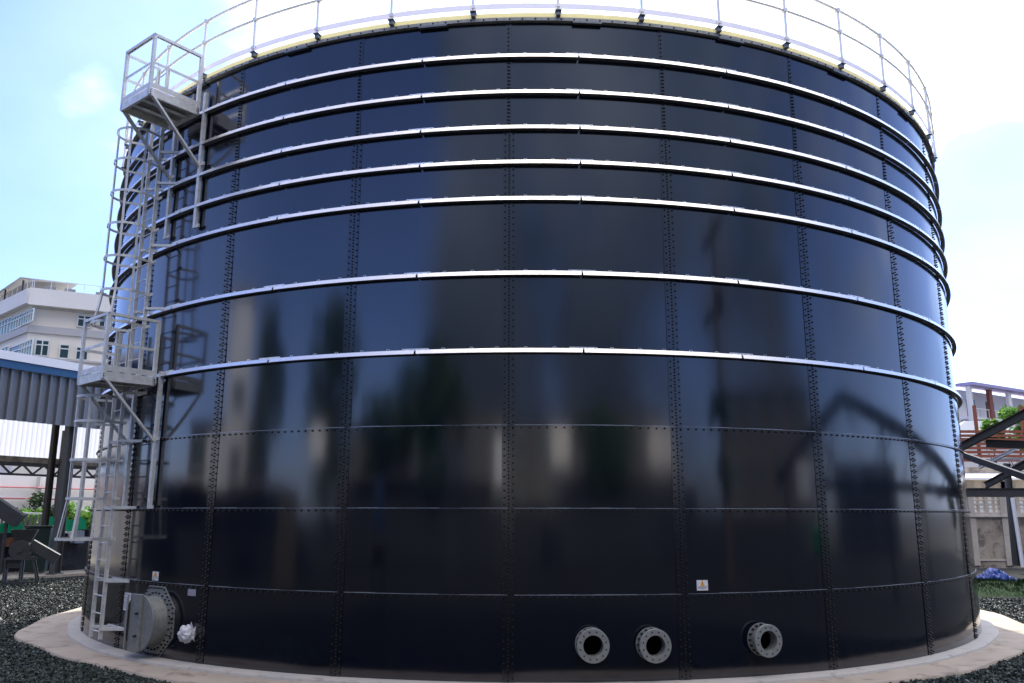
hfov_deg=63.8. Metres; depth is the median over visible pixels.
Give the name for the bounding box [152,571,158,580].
warning sign
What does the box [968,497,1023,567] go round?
stained wall
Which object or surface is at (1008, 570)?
ground
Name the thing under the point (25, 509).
bush
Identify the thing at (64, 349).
window
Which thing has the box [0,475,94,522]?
boundary wall
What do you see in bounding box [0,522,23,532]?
green netting
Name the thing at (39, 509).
bush
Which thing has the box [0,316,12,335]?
window
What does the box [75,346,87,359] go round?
window
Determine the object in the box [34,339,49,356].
window
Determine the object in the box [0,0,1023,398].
sky
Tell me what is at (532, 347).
storage tank
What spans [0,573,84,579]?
kerb
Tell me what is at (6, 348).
window
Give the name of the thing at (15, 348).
window
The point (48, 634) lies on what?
slab
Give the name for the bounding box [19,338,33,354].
window
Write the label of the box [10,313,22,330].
window
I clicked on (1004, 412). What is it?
broadleaf tree
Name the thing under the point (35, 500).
broadleaf tree
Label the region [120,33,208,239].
access platform
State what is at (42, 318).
office building
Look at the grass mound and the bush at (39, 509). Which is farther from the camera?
the bush at (39, 509)
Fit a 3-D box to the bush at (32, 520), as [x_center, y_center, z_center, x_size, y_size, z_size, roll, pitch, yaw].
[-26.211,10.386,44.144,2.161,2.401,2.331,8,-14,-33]
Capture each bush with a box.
[20,508,33,524]
[22,514,38,527]
[31,508,42,514]
[67,500,89,524]
[71,502,91,528]
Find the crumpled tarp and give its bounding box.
[977,568,1016,579]
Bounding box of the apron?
[0,569,84,577]
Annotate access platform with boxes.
[77,311,163,508]
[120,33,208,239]
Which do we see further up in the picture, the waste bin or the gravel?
the waste bin
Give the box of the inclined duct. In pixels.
[0,497,26,573]
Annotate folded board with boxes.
[70,530,84,542]
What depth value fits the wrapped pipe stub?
12.93 m
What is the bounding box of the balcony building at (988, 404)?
[955,381,1023,428]
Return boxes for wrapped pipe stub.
[177,622,195,643]
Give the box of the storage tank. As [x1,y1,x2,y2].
[80,13,981,681]
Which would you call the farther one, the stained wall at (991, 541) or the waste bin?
the stained wall at (991, 541)
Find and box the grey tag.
[187,589,195,595]
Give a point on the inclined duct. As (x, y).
(11, 515)
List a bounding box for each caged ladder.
[54,329,146,639]
[90,70,180,375]
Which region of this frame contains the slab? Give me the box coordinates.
[14,607,1023,682]
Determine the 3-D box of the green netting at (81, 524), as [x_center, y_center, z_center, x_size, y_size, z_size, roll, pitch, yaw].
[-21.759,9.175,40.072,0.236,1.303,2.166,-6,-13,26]
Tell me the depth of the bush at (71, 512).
46.39 m
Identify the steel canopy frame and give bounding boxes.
[962,409,1023,566]
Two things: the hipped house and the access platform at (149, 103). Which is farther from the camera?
the hipped house
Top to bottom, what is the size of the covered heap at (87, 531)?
1.644 m
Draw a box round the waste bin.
[24,525,53,571]
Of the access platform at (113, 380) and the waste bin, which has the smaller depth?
the access platform at (113, 380)
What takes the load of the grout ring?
on the slab
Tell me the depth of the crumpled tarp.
27.19 m
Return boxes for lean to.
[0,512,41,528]
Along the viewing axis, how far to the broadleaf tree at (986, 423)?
56.13 m
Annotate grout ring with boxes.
[67,615,999,682]
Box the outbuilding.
[965,467,1023,499]
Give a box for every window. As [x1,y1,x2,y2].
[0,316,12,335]
[0,346,9,350]
[9,344,20,352]
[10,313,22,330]
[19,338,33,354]
[20,308,34,325]
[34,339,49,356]
[58,344,69,358]
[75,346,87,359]
[77,315,91,327]
[98,317,111,326]
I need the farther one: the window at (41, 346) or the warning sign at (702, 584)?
the window at (41, 346)
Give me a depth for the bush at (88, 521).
47.47 m
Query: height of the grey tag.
0.105 m
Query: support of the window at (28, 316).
in the office building at (42, 318)
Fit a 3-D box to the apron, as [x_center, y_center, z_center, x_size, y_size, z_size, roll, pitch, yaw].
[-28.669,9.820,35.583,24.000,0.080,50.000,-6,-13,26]
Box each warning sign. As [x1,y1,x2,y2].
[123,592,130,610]
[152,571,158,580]
[697,580,707,590]
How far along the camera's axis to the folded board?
34.21 m
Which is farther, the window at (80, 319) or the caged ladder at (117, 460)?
the window at (80, 319)
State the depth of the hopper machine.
27.75 m
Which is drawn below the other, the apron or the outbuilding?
the apron
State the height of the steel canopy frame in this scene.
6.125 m
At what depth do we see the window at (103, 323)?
91.12 m
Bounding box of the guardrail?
[121,0,937,167]
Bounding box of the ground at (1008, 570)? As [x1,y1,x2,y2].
[976,568,1023,573]
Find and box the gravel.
[0,577,1023,682]
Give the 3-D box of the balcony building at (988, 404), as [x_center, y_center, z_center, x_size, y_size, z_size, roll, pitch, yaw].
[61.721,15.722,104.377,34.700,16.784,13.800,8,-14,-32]
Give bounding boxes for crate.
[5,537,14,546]
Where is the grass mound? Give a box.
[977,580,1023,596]
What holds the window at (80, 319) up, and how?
in the office building at (42, 318)
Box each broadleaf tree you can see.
[17,491,53,516]
[979,418,1006,462]
[996,404,1023,464]
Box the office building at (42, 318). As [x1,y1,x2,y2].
[0,277,111,478]
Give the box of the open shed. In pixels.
[0,350,103,574]
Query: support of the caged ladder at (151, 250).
attached to the storage tank
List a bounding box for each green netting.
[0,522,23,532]
[48,516,85,531]
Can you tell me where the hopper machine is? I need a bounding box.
[1,529,60,584]
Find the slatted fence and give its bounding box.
[960,405,1023,461]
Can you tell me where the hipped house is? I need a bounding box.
[960,421,1023,512]
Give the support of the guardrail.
on the storage tank
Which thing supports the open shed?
on the apron

